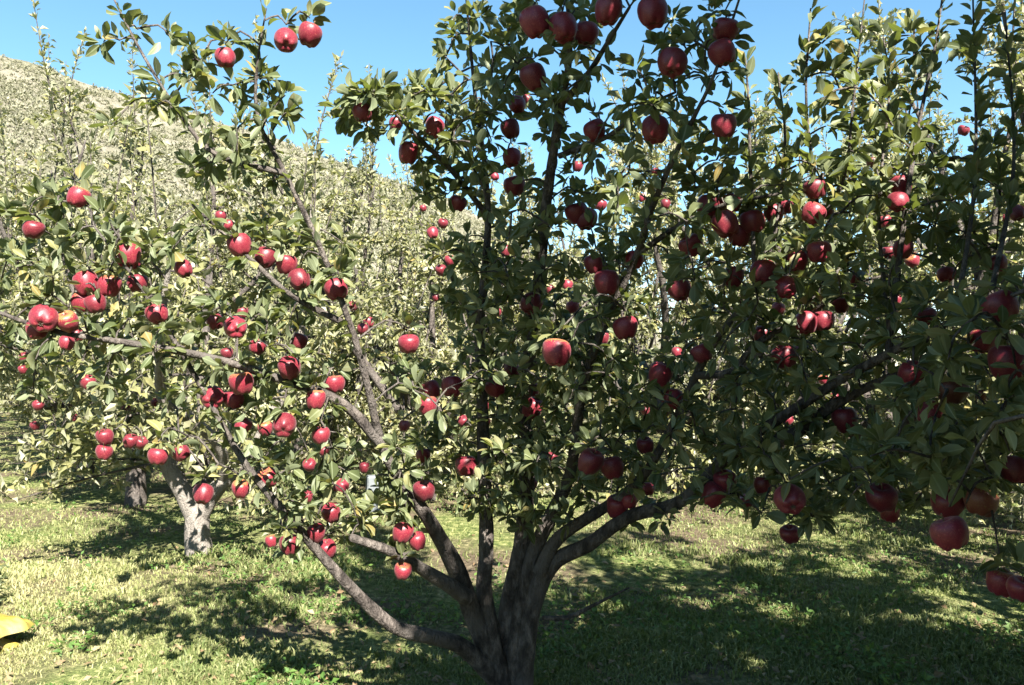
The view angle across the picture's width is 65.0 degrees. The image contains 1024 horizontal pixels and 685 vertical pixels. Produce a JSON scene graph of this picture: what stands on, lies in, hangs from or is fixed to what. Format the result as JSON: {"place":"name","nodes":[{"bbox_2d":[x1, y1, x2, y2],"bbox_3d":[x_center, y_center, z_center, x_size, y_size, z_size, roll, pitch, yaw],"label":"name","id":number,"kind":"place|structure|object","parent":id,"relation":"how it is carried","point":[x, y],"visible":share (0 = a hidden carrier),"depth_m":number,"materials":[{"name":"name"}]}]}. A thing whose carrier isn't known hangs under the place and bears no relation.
{"place":"outdoors","nodes":[
{"label":"outdoors","id":0,"kind":"place"},
{"bbox_2d":[0,56,882,407],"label":"hill","id":1,"kind":"structure","parent":0,"point":[100,106],"depth_m":112.27,"materials":[{"name":"plant"}]},
{"bbox_2d":[0,54,600,386],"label":"scrub","id":2,"kind":"object","parent":1,"relation":"on","point":[38,105],"visible":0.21,"depth_m":94.71,"materials":[{"name":"green plant"}]},
{"bbox_2d":[0,393,1023,684],"bbox_3d":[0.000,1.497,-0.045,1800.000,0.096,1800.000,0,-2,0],"label":"ground","id":3,"kind":"structure","parent":0,"point":[92,503],"depth_m":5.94,"materials":[{"name":"plant"}]},
{"bbox_2d":[0,613,34,653],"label":"sack","id":4,"kind":"object","parent":3,"relation":"on","point":[9,625],"visible":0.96,"depth_m":4.28,"materials":[{"name":"fabric"}]},
{"bbox_2d":[0,196,201,456],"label":"apple tree","id":5,"kind":"object","parent":3,"relation":"on","point":[22,418],"visible":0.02,"depth_m":13.31,"materials":[{"name":"green plant"}]},
{"bbox_2d":[0,128,263,478],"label":"apple tree","id":6,"kind":"object","parent":3,"relation":"on","point":[5,372],"visible":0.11,"depth_m":10.37,"materials":[{"name":"green plant"}]},
{"bbox_2d":[0,0,365,505],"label":"apple tree","id":7,"kind":"object","parent":3,"relation":"on","point":[136,494],"visible":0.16,"depth_m":8.23,"materials":[{"name":"green plant"}]},
{"bbox_2d":[0,46,507,555],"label":"apple tree","id":8,"kind":"object","parent":3,"relation":"on","point":[138,396],"visible":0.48,"depth_m":5.99,"materials":[{"name":"green plant"}]},
{"bbox_2d":[171,215,410,453],"bbox_3d":[-3.473,-0.144,14.064,4.069,4.396,4.039,-1,-2,35],"label":"apple tree","id":9,"kind":"object","parent":3,"relation":"on","point":[379,274],"visible":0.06,"depth_m":14.03,"materials":[{"name":"green plant"}]},
{"bbox_2d":[174,13,457,483],"bbox_3d":[-2.402,-0.898,10.604,3.516,5.678,3.865,0,-2,14],"label":"apple tree","id":10,"kind":"object","parent":3,"relation":"on","point":[365,241],"visible":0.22,"depth_m":10.11,"materials":[{"name":"green plant"}]},
{"bbox_2d":[317,204,521,446],"bbox_3d":[-1.621,-0.446,15.398,3.951,5.075,4.545,-1,-2,27],"label":"apple tree","id":11,"kind":"object","parent":3,"relation":"on","point":[392,303],"visible":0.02,"depth_m":15.17,"materials":[{"name":"green plant"}]},
{"bbox_2d":[262,146,622,515],"bbox_3d":[-0.767,-0.314,8.711,3.965,4.403,4.123,0,-2,0],"label":"apple tree","id":12,"kind":"object","parent":3,"relation":"on","point":[433,349],"visible":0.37,"depth_m":8.83,"materials":[{"name":"green plant"}]},
{"bbox_2d":[367,143,639,464],"bbox_3d":[0.002,-0.460,12.175,3.958,4.897,4.241,-1,-2,17],"label":"apple tree","id":13,"kind":"object","parent":3,"relation":"on","point":[590,283],"visible":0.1,"depth_m":11.90,"materials":[{"name":"green plant"}]},
{"bbox_2d":[0,0,1023,684],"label":"apple tree","id":14,"kind":"object","parent":3,"relation":"on","point":[500,650],"visible":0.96,"depth_m":2.91,"materials":[{"name":"green plant"}]},
{"bbox_2d":[22,218,45,238],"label":"apple","id":15,"kind":"object","parent":14,"relation":"attached to","point":[33,229],"visible":1,"depth_m":2.78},
{"bbox_2d":[28,304,58,331],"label":"apple","id":16,"kind":"object","parent":14,"relation":"attached to","point":[43,318],"visible":1,"depth_m":2.80,"materials":[{"name":"food"}]},
{"bbox_2d":[57,310,78,332],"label":"apple","id":17,"kind":"object","parent":14,"relation":"hanging from","point":[65,316],"visible":0.94,"depth_m":2.86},
{"bbox_2d":[66,186,91,207],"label":"apple","id":18,"kind":"object","parent":14,"relation":"attached to","point":[75,197],"visible":0.94,"depth_m":2.85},
{"bbox_2d":[72,270,97,295],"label":"apple","id":19,"kind":"object","parent":14,"relation":"attached to","point":[82,277],"visible":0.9,"depth_m":2.87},
{"bbox_2d":[84,292,106,313],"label":"apple","id":20,"kind":"object","parent":14,"relation":"attached to","point":[93,304],"visible":0.95,"depth_m":2.85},
{"bbox_2d":[97,273,121,296],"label":"apple","id":21,"kind":"object","parent":14,"relation":"attached to","point":[112,288],"visible":0.93,"depth_m":2.90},
{"bbox_2d":[115,243,140,266],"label":"apple","id":22,"kind":"object","parent":14,"relation":"attached to","point":[132,254],"visible":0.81,"depth_m":2.94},
{"bbox_2d":[144,302,167,324],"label":"apple","id":23,"kind":"object","parent":14,"relation":"attached to","point":[155,314],"visible":0.97,"depth_m":2.92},
{"bbox_2d":[147,445,168,464],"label":"apple","id":24,"kind":"object","parent":14,"relation":"attached to","point":[158,456],"visible":1,"depth_m":2.91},
{"bbox_2d":[193,483,213,504],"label":"apple","id":25,"kind":"object","parent":14,"relation":"attached to","point":[203,493],"visible":1,"depth_m":2.98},
{"bbox_2d":[200,385,223,407],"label":"apple","id":26,"kind":"object","parent":14,"relation":"attached to","point":[214,395],"visible":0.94,"depth_m":3.04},
{"bbox_2d":[214,46,235,67],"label":"apple","id":27,"kind":"object","parent":14,"relation":"attached to","point":[225,57],"visible":1,"depth_m":2.78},
{"bbox_2d":[223,315,246,337],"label":"apple","id":28,"kind":"object","parent":14,"relation":"attached to","point":[231,330],"visible":0.98,"depth_m":2.98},
{"bbox_2d":[226,233,251,256],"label":"apple","id":29,"kind":"object","parent":14,"relation":"attached to","point":[239,245],"visible":0.91,"depth_m":2.87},
{"bbox_2d":[228,369,253,394],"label":"apple","id":30,"kind":"object","parent":14,"relation":"hanging from","point":[242,383],"visible":1,"depth_m":2.96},
{"bbox_2d":[254,246,275,267],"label":"apple","id":31,"kind":"object","parent":14,"relation":"attached to","point":[267,260],"visible":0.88,"depth_m":2.92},
{"bbox_2d":[272,412,295,436],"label":"apple","id":32,"kind":"object","parent":14,"relation":"hanging from","point":[283,424],"visible":0.98,"depth_m":2.96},
{"bbox_2d":[274,27,297,52],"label":"apple","id":33,"kind":"object","parent":14,"relation":"attached to","point":[285,39],"visible":1,"depth_m":2.79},
{"bbox_2d":[276,251,297,273],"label":"apple","id":34,"kind":"object","parent":14,"relation":"hanging from","point":[287,264],"visible":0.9,"depth_m":2.92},
{"bbox_2d":[277,355,300,379],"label":"apple","id":35,"kind":"object","parent":14,"relation":"attached to","point":[289,367],"visible":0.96,"depth_m":2.98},
{"bbox_2d":[288,268,310,290],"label":"apple","id":36,"kind":"object","parent":14,"relation":"attached to","point":[300,279],"visible":0.99,"depth_m":2.92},
{"bbox_2d":[298,21,322,47],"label":"apple","id":37,"kind":"object","parent":14,"relation":"attached to","point":[310,34],"visible":1,"depth_m":2.85,"materials":[{"name":"food"}]},
{"bbox_2d":[306,387,325,408],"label":"apple","id":38,"kind":"object","parent":14,"relation":"attached to","point":[315,398],"visible":0.99,"depth_m":3.01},
{"bbox_2d":[321,502,340,523],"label":"apple","id":39,"kind":"object","parent":14,"relation":"attached to","point":[330,513],"visible":0.96,"depth_m":3.22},
{"bbox_2d":[325,372,344,392],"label":"apple","id":40,"kind":"object","parent":14,"relation":"attached to","point":[336,383],"visible":0.85,"depth_m":3.10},
{"bbox_2d":[324,278,347,299],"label":"apple","id":41,"kind":"object","parent":14,"relation":"attached to","point":[335,288],"visible":0.98,"depth_m":2.96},
{"bbox_2d":[352,102,372,121],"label":"apple","id":42,"kind":"object","parent":14,"relation":"attached to","point":[360,112],"visible":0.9,"depth_m":2.88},
{"bbox_2d":[392,522,413,542],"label":"apple","id":43,"kind":"object","parent":14,"relation":"attached to","point":[403,532],"visible":0.97,"depth_m":3.14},
{"bbox_2d":[398,140,417,163],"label":"apple","id":44,"kind":"object","parent":14,"relation":"attached to","point":[407,151],"visible":0.99,"depth_m":3.04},
{"bbox_2d":[398,331,418,353],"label":"apple","id":45,"kind":"object","parent":14,"relation":"attached to","point":[408,343],"visible":1,"depth_m":3.07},
{"bbox_2d":[413,478,434,501],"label":"apple","id":46,"kind":"object","parent":14,"relation":"attached to","point":[423,490],"visible":0.98,"depth_m":3.25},
{"bbox_2d":[425,116,444,137],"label":"apple","id":47,"kind":"object","parent":14,"relation":"attached to","point":[434,125],"visible":0.85,"depth_m":3.01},
{"bbox_2d":[441,373,462,396],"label":"apple","id":48,"kind":"object","parent":14,"relation":"hanging from","point":[448,381],"visible":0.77,"depth_m":3.38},
{"bbox_2d":[455,454,476,475],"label":"apple","id":49,"kind":"object","parent":14,"relation":"attached to","point":[465,465],"visible":0.96,"depth_m":3.47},
{"bbox_2d":[500,117,519,138],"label":"apple","id":50,"kind":"object","parent":14,"relation":"attached to","point":[511,130],"visible":0.95,"depth_m":3.22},
{"bbox_2d":[503,147,520,167],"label":"apple","id":51,"kind":"object","parent":14,"relation":"attached to","point":[512,158],"visible":0.94,"depth_m":3.22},
{"bbox_2d":[503,172,524,195],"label":"apple","id":52,"kind":"object","parent":14,"relation":"attached to","point":[514,189],"visible":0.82,"depth_m":3.29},
{"bbox_2d":[520,292,542,314],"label":"apple","id":53,"kind":"object","parent":14,"relation":"attached to","point":[534,301],"visible":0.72,"depth_m":3.25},
{"bbox_2d":[519,61,545,90],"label":"apple","id":54,"kind":"object","parent":14,"relation":"attached to","point":[531,75],"visible":0.93,"depth_m":2.81,"materials":[{"name":"food"}]},
{"bbox_2d":[519,4,548,38],"bbox_3d":[0.074,-1.064,2.655,0.098,0.108,0.095,-17,-3,31],"label":"apple","id":55,"kind":"object","parent":14,"relation":"hanging from","point":[534,24],"visible":0.94,"depth_m":2.62,"materials":[{"name":"food"}]},
{"bbox_2d":[542,337,570,366],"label":"apple","id":56,"kind":"object","parent":14,"relation":"attached to","point":[556,351],"visible":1,"depth_m":2.62,"materials":[{"name":"food"}]},
{"bbox_2d":[549,11,576,44],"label":"apple","id":57,"kind":"object","parent":14,"relation":"attached to","point":[564,28],"visible":0.94,"depth_m":2.62,"materials":[{"name":"food"}]},
{"bbox_2d":[565,202,586,224],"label":"apple","id":58,"kind":"object","parent":14,"relation":"hanging from","point":[574,212],"visible":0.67,"depth_m":3.16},
{"bbox_2d":[575,18,598,44],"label":"apple","id":59,"kind":"object","parent":14,"relation":"attached to","point":[587,33],"visible":0.9,"depth_m":2.75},
{"bbox_2d":[578,447,604,474],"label":"apple","id":60,"kind":"object","parent":14,"relation":"attached to","point":[590,461],"visible":1,"depth_m":2.99,"materials":[{"name":"food"}]},
{"bbox_2d":[583,118,604,141],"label":"apple","id":61,"kind":"object","parent":14,"relation":"hanging from","point":[591,129],"visible":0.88,"depth_m":2.90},
{"bbox_2d":[594,267,618,294],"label":"apple","id":62,"kind":"object","parent":14,"relation":"hanging from","point":[606,281],"visible":0.98,"depth_m":2.98,"materials":[{"name":"food"}]},
{"bbox_2d":[595,0,622,25],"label":"apple","id":63,"kind":"object","parent":14,"relation":"attached to","point":[608,12],"visible":1,"depth_m":2.56,"materials":[{"name":"food"}]},
{"bbox_2d":[600,454,623,479],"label":"apple","id":64,"kind":"object","parent":14,"relation":"attached to","point":[612,468],"visible":0.94,"depth_m":3.09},
{"bbox_2d":[607,494,627,517],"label":"apple","id":65,"kind":"object","parent":14,"relation":"attached to","point":[615,508],"visible":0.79,"depth_m":3.33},
{"bbox_2d":[612,313,637,339],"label":"apple","id":66,"kind":"object","parent":14,"relation":"attached to","point":[625,327],"visible":1,"depth_m":2.99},
{"bbox_2d":[637,0,667,29],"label":"apple","id":67,"kind":"object","parent":14,"relation":"attached to","point":[652,14],"visible":1,"depth_m":2.55,"materials":[{"name":"food"}]},
{"bbox_2d":[642,115,668,144],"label":"apple","id":68,"kind":"object","parent":14,"relation":"attached to","point":[653,132],"visible":0.87,"depth_m":2.63,"materials":[{"name":"food"}]},
{"bbox_2d":[649,361,672,386],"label":"apple","id":69,"kind":"object","parent":14,"relation":"attached to","point":[661,372],"visible":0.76,"depth_m":3.04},
{"bbox_2d":[657,47,687,78],"bbox_3d":[0.501,-0.879,2.511,0.094,0.092,0.095,-6,-26,37],"label":"apple","id":70,"kind":"object","parent":14,"relation":"attached to","point":[672,62],"visible":1,"depth_m":2.48,"materials":[{"name":"food"}]},
{"bbox_2d":[667,280,690,301],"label":"apple","id":71,"kind":"object","parent":14,"relation":"attached to","point":[677,291],"visible":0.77,"depth_m":2.96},
{"bbox_2d":[678,233,702,256],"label":"apple","id":72,"kind":"object","parent":14,"relation":"attached to","point":[692,241],"visible":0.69,"depth_m":2.87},
{"bbox_2d":[690,342,711,363],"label":"apple","id":73,"kind":"object","parent":14,"relation":"attached to","point":[700,353],"visible":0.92,"depth_m":2.95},
{"bbox_2d":[701,481,725,507],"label":"apple","id":74,"kind":"object","parent":14,"relation":"attached to","point":[712,501],"visible":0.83,"depth_m":3.04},
{"bbox_2d":[707,38,735,67],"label":"apple","id":75,"kind":"object","parent":14,"relation":"hanging from","point":[721,52],"visible":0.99,"depth_m":2.49,"materials":[{"name":"food"}]},
{"bbox_2d":[711,110,736,137],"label":"apple","id":76,"kind":"object","parent":14,"relation":"hanging from","point":[723,125],"visible":1,"depth_m":2.59,"materials":[{"name":"food"}]},
{"bbox_2d":[711,210,738,237],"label":"apple","id":77,"kind":"object","parent":14,"relation":"attached to","point":[727,225],"visible":0.84,"depth_m":2.81,"materials":[{"name":"food"}]},
{"bbox_2d":[712,13,738,40],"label":"apple","id":78,"kind":"object","parent":14,"relation":"hanging from","point":[725,27],"visible":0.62,"depth_m":2.49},
{"bbox_2d":[728,225,750,246],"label":"apple","id":79,"kind":"object","parent":14,"relation":"attached to","point":[741,238],"visible":0.63,"depth_m":2.89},
{"bbox_2d":[739,210,764,233],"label":"apple","id":80,"kind":"object","parent":14,"relation":"attached to","point":[752,220],"visible":0.98,"depth_m":2.85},
{"bbox_2d":[750,258,775,284],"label":"apple","id":81,"kind":"object","parent":14,"relation":"attached to","point":[765,267],"visible":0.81,"depth_m":2.75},
{"bbox_2d":[771,343,796,368],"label":"apple","id":82,"kind":"object","parent":14,"relation":"attached to","point":[782,351],"visible":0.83,"depth_m":2.87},
{"bbox_2d":[775,275,796,298],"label":"apple","id":83,"kind":"object","parent":14,"relation":"attached to","point":[785,287],"visible":0.88,"depth_m":2.74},
{"bbox_2d":[773,484,805,514],"bbox_3d":[0.867,0.487,2.511,0.096,0.090,0.105,0,21,6],"label":"apple","id":84,"kind":"object","parent":14,"relation":"hanging from","point":[794,503],"visible":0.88,"depth_m":2.47,"materials":[{"name":"food"}]},
{"bbox_2d":[779,524,799,543],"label":"apple","id":85,"kind":"object","parent":14,"relation":"hanging from","point":[788,533],"visible":0.98,"depth_m":2.88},
{"bbox_2d":[795,309,816,333],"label":"apple","id":86,"kind":"object","parent":14,"relation":"hanging from","point":[806,321],"visible":0.9,"depth_m":2.81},
{"bbox_2d":[801,201,826,224],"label":"apple","id":87,"kind":"object","parent":14,"relation":"attached to","point":[813,207],"visible":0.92,"depth_m":2.72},
{"bbox_2d":[802,176,825,199],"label":"apple","id":88,"kind":"object","parent":14,"relation":"attached to","point":[810,190],"visible":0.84,"depth_m":2.74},
{"bbox_2d":[806,238,831,262],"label":"apple","id":89,"kind":"object","parent":14,"relation":"hanging from","point":[817,250],"visible":0.89,"depth_m":2.70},
{"bbox_2d":[815,308,834,330],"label":"apple","id":90,"kind":"object","parent":14,"relation":"hanging from","point":[825,320],"visible":0.85,"depth_m":2.80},
{"bbox_2d":[831,407,857,433],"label":"apple","id":91,"kind":"object","parent":14,"relation":"attached to","point":[840,418],"visible":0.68,"depth_m":2.83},
{"bbox_2d":[865,482,897,512],"bbox_3d":[1.183,0.489,2.574,0.097,0.096,0.096,-5,20,2],"label":"apple","id":92,"kind":"object","parent":14,"relation":"attached to","point":[884,497],"visible":0.98,"depth_m":2.54,"materials":[{"name":"food"}]},
{"bbox_2d":[887,192,908,212],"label":"apple","id":93,"kind":"object","parent":14,"relation":"attached to","point":[899,200],"visible":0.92,"depth_m":2.66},
{"bbox_2d":[897,360,923,386],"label":"apple","id":94,"kind":"object","parent":14,"relation":"hanging from","point":[905,373],"visible":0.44,"depth_m":2.59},
{"bbox_2d":[930,486,964,517],"bbox_3d":[1.319,0.479,2.432,0.096,0.098,0.090,-6,13,19],"label":"apple","id":95,"kind":"object","parent":14,"relation":"hanging from","point":[944,509],"visible":0.62,"depth_m":2.40,"materials":[{"name":"food"}]},
{"bbox_2d":[935,376,969,403],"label":"apple","id":96,"kind":"object","parent":14,"relation":"hanging from","point":[952,396],"visible":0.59,"depth_m":2.47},
{"bbox_2d":[963,484,999,517],"bbox_3d":[1.382,0.461,2.370,0.092,0.097,0.096,16,-3,-21],"label":"apple","id":97,"kind":"object","parent":14,"relation":"hanging from","point":[981,502],"visible":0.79,"depth_m":2.33,"materials":[{"name":"food"}]},
{"bbox_2d":[970,329,995,352],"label":"apple","id":98,"kind":"object","parent":14,"relation":"attached to","point":[981,345],"visible":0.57,"depth_m":2.36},
{"bbox_2d":[986,567,1013,597],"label":"apple","id":99,"kind":"object","parent":14,"relation":"hanging from","point":[996,579],"visible":0.86,"depth_m":2.28,"materials":[{"name":"food"}]},
{"bbox_2d":[981,289,1019,321],"bbox_3d":[1.325,-0.106,2.187,0.090,0.097,0.086,-10,-25,-28],"label":"apple","id":100,"kind":"object","parent":14,"relation":"attached to","point":[995,301],"visible":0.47,"depth_m":2.15,"materials":[{"name":"food"}]},
{"bbox_2d":[987,341,1023,379],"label":"apple","id":101,"kind":"object","parent":14,"relation":"attached to","point":[1003,353],"visible":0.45,"depth_m":2.16,"materials":[{"name":"food"}]},
{"bbox_2d":[1001,452,1023,483],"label":"apple","id":102,"kind":"object","parent":14,"relation":"attached to","point":[1014,471],"visible":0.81,"depth_m":2.35,"materials":[{"name":"food"}]},
{"bbox_2d":[0,451,1023,684],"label":"fallen leaves","id":103,"kind":"object","parent":3,"relation":"on","point":[937,673],"visible":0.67,"depth_m":4.27,"materials":[{"name":"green plant"}]},
{"bbox_2d":[512,170,715,443],"bbox_3d":[1.811,-0.564,15.392,3.919,5.302,4.810,0,-2,0],"label":"apple tree","id":104,"kind":"object","parent":3,"relation":"on","point":[656,329],"visible":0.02,"depth_m":14.71,"materials":[{"name":"green plant"}]},
{"bbox_2d":[546,187,718,431],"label":"apple tree","id":105,"kind":"object","parent":3,"relation":"on","point":[651,344],"visible":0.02,"depth_m":17.68,"materials":[{"name":"green plant"}]},
{"bbox_2d":[437,48,884,503],"bbox_3d":[1.927,-0.748,9.468,5.556,5.317,4.940,1,-2,-31],"label":"apple tree","id":106,"kind":"object","parent":3,"relation":"on","point":[645,325],"visible":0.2,"depth_m":8.79,"materials":[{"name":"green plant"}]},
{"bbox_2d":[639,89,933,455],"bbox_3d":[4.285,-1.016,12.882,4.692,6.068,4.676,0,-2,0],"label":"apple tree","id":107,"kind":"object","parent":3,"relation":"on","point":[841,319],"visible":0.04,"depth_m":12.26,"materials":[{"name":"green plant"}]},
{"bbox_2d":[615,0,1023,528],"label":"apple tree","id":108,"kind":"object","parent":3,"relation":"on","point":[768,121],"visible":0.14,"depth_m":8.11,"materials":[{"name":"green plant"}]},
{"bbox_2d":[831,0,1023,535],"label":"apple tree","id":109,"kind":"object","parent":3,"relation":"on","point":[918,272],"visible":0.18,"depth_m":7.03,"materials":[{"name":"green plant"}]},
{"bbox_2d":[836,49,1022,443],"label":"apple tree","id":110,"kind":"object","parent":3,"relation":"on","point":[908,325],"visible":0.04,"depth_m":9.90,"materials":[{"name":"green plant"}]},
{"bbox_2d":[929,411,1023,570],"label":"apple tree","id":111,"kind":"object","parent":3,"relation":"on","point":[938,484],"visible":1,"depth_m":1.54,"materials":[{"name":"green plant"}]},
{"bbox_2d":[929,513,968,550],"bbox_3d":[0.845,0.363,1.555,0.069,0.071,0.068,-25,-12,12],"label":"apple","id":112,"kind":"object","parent":111,"relation":"attached to","point":[949,533],"visible":1,"depth_m":1.53,"materials":[{"name":"food"}]},
{"bbox_2d":[1006,575,1023,601],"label":"apple","id":113,"kind":"object","parent":111,"relation":"attached to","point":[1015,586],"visible":1,"depth_m":2.06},
{"bbox_2d":[0,0,1023,365],"label":"sky","id":114,"kind":"structure","parent":0,"point":[393,35],"materials":[{"name":"blue"}]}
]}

